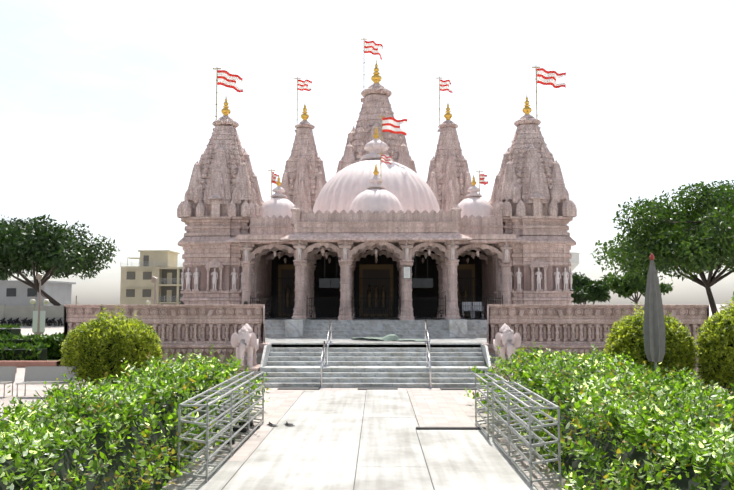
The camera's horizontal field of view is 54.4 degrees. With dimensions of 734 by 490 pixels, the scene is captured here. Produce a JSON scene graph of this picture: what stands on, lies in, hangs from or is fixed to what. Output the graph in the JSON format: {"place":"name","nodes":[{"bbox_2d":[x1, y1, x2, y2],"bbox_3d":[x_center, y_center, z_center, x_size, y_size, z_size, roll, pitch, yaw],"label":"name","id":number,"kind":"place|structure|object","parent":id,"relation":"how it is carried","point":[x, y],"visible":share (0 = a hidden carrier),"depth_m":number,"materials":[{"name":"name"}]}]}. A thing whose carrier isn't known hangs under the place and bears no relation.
{"place":"outdoors","nodes":[
{"label":"outdoors","id":0,"kind":"place"},
{"bbox_2d":[0,305,63,324],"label":"boundary wall","id":1,"kind":"structure","parent":0,"point":[25,312],"depth_m":95.14,"materials":[{"name":"grey concrete"}]},
{"bbox_2d":[0,280,75,305],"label":"buildings","id":2,"kind":"structure","parent":0,"point":[60,292],"depth_m":111.59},
{"bbox_2d":[6,288,36,296],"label":"building windows","id":3,"kind":"structure","parent":2,"relation":"attached to","point":[11,292],"depth_m":111.41,"materials":[{"name":"grey glass"}]},
{"bbox_2d":[22,335,59,360],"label":"pavement","id":4,"kind":"structure","parent":0,"point":[47,359],"depth_m":36.70,"materials":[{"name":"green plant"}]},
{"bbox_2d":[33,273,156,334],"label":"lamp posts","id":5,"kind":"object","parent":4,"relation":"on","point":[39,277],"visible":0.58,"depth_m":44.09,"materials":[{"name":"grey metal"}]},
{"bbox_2d":[32,311,44,331],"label":"lamp banners","id":6,"kind":"object","parent":5,"relation":"attached to","point":[35,321],"visible":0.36,"depth_m":43.95,"materials":[{"name":"white fabric"}]},
{"bbox_2d":[30,299,150,303],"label":"lamp globes","id":7,"kind":"object","parent":5,"relation":"attached to","point":[33,301],"visible":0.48,"depth_m":43.98,"materials":[{"name":"white glass"}]},
{"bbox_2d":[120,250,184,303],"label":"apartment building","id":8,"kind":"structure","parent":0,"point":[138,284],"depth_m":130.70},
{"bbox_2d":[120,258,182,301],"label":"apartment railings","id":9,"kind":"object","parent":8,"relation":"attached to","point":[164,299],"visible":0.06,"depth_m":130.51,"materials":[{"name":"white metal"}]},
{"bbox_2d":[126,255,184,301],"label":"apartment windows","id":10,"kind":"structure","parent":8,"relation":"in","point":[145,292],"depth_m":131.72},
{"bbox_2d":[0,304,726,377],"bbox_3d":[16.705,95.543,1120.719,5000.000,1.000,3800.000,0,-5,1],"label":"ground","id":11,"kind":"structure","parent":0,"point":[49,330],"depth_m":80.17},
{"bbox_2d":[0,268,12,279],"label":"tree","id":12,"kind":"object","parent":11,"relation":"on","point":[5,278],"visible":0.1,"depth_m":126.48,"materials":[{"name":"green plant"}]},
{"bbox_2d":[0,361,60,372],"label":"garden kerbs","id":13,"kind":"structure","parent":11,"relation":"on","point":[21,364],"depth_m":32.40,"materials":[{"name":"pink stone"}]},
{"bbox_2d":[0,318,62,325],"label":"motorcycles","id":14,"kind":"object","parent":11,"relation":"on","point":[26,322],"depth_m":93.32},
{"bbox_2d":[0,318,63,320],"bbox_3d":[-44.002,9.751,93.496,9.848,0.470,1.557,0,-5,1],"label":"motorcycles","id":15,"kind":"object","parent":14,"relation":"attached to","point":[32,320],"visible":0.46,"depth_m":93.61},
{"bbox_2d":[0,323,63,360],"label":"garden hedges","id":16,"kind":"object","parent":11,"relation":"on","point":[39,342],"depth_m":36.74,"materials":[{"name":"green plant"}]},
{"bbox_2d":[0,214,119,305],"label":"neem tree","id":17,"kind":"object","parent":11,"relation":"on","point":[20,241],"depth_m":93.81,"materials":[{"name":"green plant"}]},
{"bbox_2d":[59,304,165,387],"bbox_3d":[-8.442,3.407,23.617,3.370,2.864,3.114,0,-5,1],"label":"ficus bush","id":18,"kind":"object","parent":11,"relation":"on","point":[134,332],"depth_m":22.63,"materials":[{"name":"green plant"}]},
{"bbox_2d":[0,378,730,489],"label":"forecourt paving","id":19,"kind":"structure","parent":11,"relation":"on","point":[435,407],"depth_m":19.18,"materials":[{"name":"beige stone"}]},
{"bbox_2d":[0,366,78,397],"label":"benches","id":20,"kind":"object","parent":19,"relation":"on","point":[38,373],"visible":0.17,"depth_m":22.48,"materials":[{"name":"metal"}]},
{"bbox_2d":[0,343,271,489],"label":"hedge","id":21,"kind":"object","parent":19,"relation":"on","point":[142,386],"depth_m":10.59,"materials":[{"name":"green plant"}]},
{"bbox_2d":[218,419,294,444],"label":"sandals","id":22,"kind":"object","parent":19,"relation":"on","point":[243,430],"visible":0.65,"depth_m":15.67,"materials":[{"name":"black"}]},
{"bbox_2d":[175,390,435,489],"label":"paving slabs","id":23,"kind":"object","parent":19,"relation":"on","point":[390,456],"visible":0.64,"depth_m":13.48,"materials":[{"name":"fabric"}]},
{"bbox_2d":[320,319,431,388],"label":"stair handrails","id":24,"kind":"object","parent":19,"relation":"on","point":[329,338],"visible":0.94,"depth_m":25.96,"materials":[{"name":"silver metal"}]},
{"bbox_2d":[246,317,505,387],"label":"stairs","id":25,"kind":"structure","parent":19,"relation":"on","point":[357,367],"depth_m":26.78,"materials":[{"name":"grey stone"}]},
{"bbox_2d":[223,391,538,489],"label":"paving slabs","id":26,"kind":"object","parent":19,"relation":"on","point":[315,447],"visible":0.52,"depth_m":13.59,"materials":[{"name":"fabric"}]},
{"bbox_2d":[176,371,561,487],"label":"metal railings","id":27,"kind":"object","parent":26,"relation":"on","point":[509,410],"visible":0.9,"depth_m":13.19,"materials":[{"name":"metal"}]},
{"bbox_2d":[221,390,537,489],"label":"path mat seams","id":28,"kind":"object","parent":26,"relation":"on","point":[359,445],"visible":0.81,"depth_m":14.50,"materials":[{"name":"grey"}]},
{"bbox_2d":[277,387,485,429],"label":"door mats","id":29,"kind":"object","parent":19,"relation":"on","point":[386,388],"depth_m":23.96,"materials":[{"name":"rubber"}]},
{"bbox_2d":[66,196,706,385],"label":"temple carved trim","id":30,"kind":"structure","parent":19,"relation":"on","point":[528,223],"depth_m":34.99,"materials":[{"name":"pink stone"}]},
{"bbox_2d":[231,323,520,366],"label":"elephant statues","id":31,"kind":"object","parent":30,"relation":"on","point":[244,340],"visible":0.83,"depth_m":25.47,"materials":[{"name":"stone"}]},
{"bbox_2d":[319,253,432,287],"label":"hanging screens","id":32,"kind":"object","parent":30,"relation":"attached to","point":[324,282],"visible":0.92,"depth_m":35.44,"materials":[{"name":"black"}]},
{"bbox_2d":[259,138,493,217],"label":"temple domes","id":33,"kind":"structure","parent":30,"relation":"on","point":[355,187],"depth_m":39.95,"materials":[{"name":"stone"}]},
{"bbox_2d":[403,266,410,278],"bbox_3d":[1.939,1.341,34.590,0.400,0.620,0.030,0,-5,1],"label":"notice board","id":34,"kind":"object","parent":30,"relation":"attached to","point":[406,272],"visible":1,"depth_m":34.58,"materials":[{"name":"grey paper"}]},
{"bbox_2d":[462,302,483,319],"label":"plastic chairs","id":35,"kind":"object","parent":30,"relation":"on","point":[475,306],"visible":0.65,"depth_m":35.81,"materials":[{"name":"grey plastic"}]},
{"bbox_2d":[463,341,733,489],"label":"hedge","id":36,"kind":"object","parent":19,"relation":"on","point":[701,422],"depth_m":10.94,"materials":[{"name":"green plant"}]},
{"bbox_2d":[603,301,698,385],"bbox_3d":[8.569,3.136,21.593,2.832,3.071,2.609,0,-5,1],"label":"ficus bush","id":37,"kind":"object","parent":19,"relation":"on","point":[683,354],"depth_m":20.88,"materials":[{"name":"green plant"}]},
{"bbox_2d":[643,253,664,382],"bbox_3d":[6.724,2.226,16.679,0.700,4.080,0.700,0,-5,1],"label":"closed umbrella","id":38,"kind":"object","parent":19,"relation":"on","point":[654,332],"visible":0.85,"depth_m":16.61,"materials":[{"name":"fabric"}]},
{"bbox_2d":[692,297,733,393],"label":"ficus bush","id":39,"kind":"object","parent":19,"relation":"on","point":[711,334],"depth_m":20.23,"materials":[{"name":"green plant"}]},
{"bbox_2d":[569,274,610,303],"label":"tree","id":40,"kind":"object","parent":11,"relation":"on","point":[589,290],"depth_m":58.78,"materials":[{"name":"green plant"}]},
{"bbox_2d":[600,268,672,303],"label":"tree","id":41,"kind":"object","parent":11,"relation":"on","point":[626,285],"depth_m":97.66,"materials":[{"name":"green plant"}]},
{"bbox_2d":[590,180,733,315],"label":"tree","id":42,"kind":"object","parent":11,"relation":"on","point":[691,255],"depth_m":53.13,"materials":[{"name":"green plant"}]},
{"bbox_2d":[0,0,733,303],"label":"sky","id":43,"kind":"structure","parent":0,"point":[108,107],"materials":[{"name":"white"}]},
{"bbox_2d":[265,337,486,347],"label":"terrace floor","id":44,"kind":"structure","parent":0,"point":[270,340],"depth_m":29.18,"materials":[{"name":"stone"}]},
{"bbox_2d":[351,334,430,340],"bbox_3d":[0.874,3.881,30.077,3.569,0.258,1.530,-1,-5,12],"label":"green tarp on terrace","id":45,"kind":"object","parent":44,"relation":"on","point":[389,337],"visible":0.98,"depth_m":29.65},
{"bbox_2d":[226,223,526,319],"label":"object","id":46,"kind":"object","parent":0,"point":[287,236],"visible":0.42,"depth_m":34.84,"materials":[{"name":"pink stone"}]},
{"bbox_2d":[271,250,481,316],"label":"temple interior","id":47,"kind":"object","parent":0,"point":[330,294],"visible":0.14,"depth_m":42.06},
{"bbox_2d":[278,264,475,316],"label":"shrine doors","id":48,"kind":"structure","parent":47,"relation":"attached to","point":[375,282],"depth_m":41.88,"materials":[{"name":"brown wood"}]},
{"bbox_2d":[250,276,502,319],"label":"temple iron railings","id":49,"kind":"object","parent":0,"point":[291,310],"visible":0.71,"depth_m":35.08,"materials":[{"name":"black metal"}]},
{"bbox_2d":[63,235,708,379],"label":"stone temple walls","id":50,"kind":"structure","parent":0,"point":[548,250],"depth_m":35.78,"materials":[{"name":"pink stone"}]},
{"bbox_2d":[177,83,576,217],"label":"temple shikharas","id":51,"kind":"structure","parent":50,"relation":"on","point":[530,171],"depth_m":37.98,"materials":[{"name":"pink stone"}]},
{"bbox_2d":[221,60,531,185],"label":"gold temple kalashes","id":52,"kind":"object","parent":51,"relation":"on","point":[376,77],"visible":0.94,"depth_m":43.25,"materials":[{"name":"gold metal"}]},
{"bbox_2d":[213,39,539,197],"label":"temple flagpoles","id":53,"kind":"object","parent":51,"relation":"attached to","point":[439,78],"visible":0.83,"depth_m":40.78,"materials":[{"name":"grey metal"}]},
{"bbox_2d":[217,41,565,184],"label":"temple flags","id":54,"kind":"object","parent":53,"relation":"attached to","point":[225,78],"visible":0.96,"depth_m":40.88},
{"bbox_2d":[181,240,572,289],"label":"temple statues","id":55,"kind":"object","parent":50,"relation":"attached to","point":[518,276],"visible":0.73,"depth_m":35.94,"materials":[{"name":"pink stone"}]},
{"bbox_2d":[66,266,706,363],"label":"carved wall panels","id":56,"kind":"object","parent":50,"relation":"attached to","point":[227,271],"visible":0.35,"depth_m":27.75,"materials":[{"name":"beige stone"}]},
{"bbox_2d":[569,251,579,271],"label":"water tower","id":57,"kind":"structure","parent":0,"point":[574,260],"depth_m":244.82,"materials":[{"name":"paint"}]},
{"bbox_2d":[573,272,587,277],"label":"tree","id":58,"kind":"object","parent":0,"point":[580,275],"depth_m":100.27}
]}

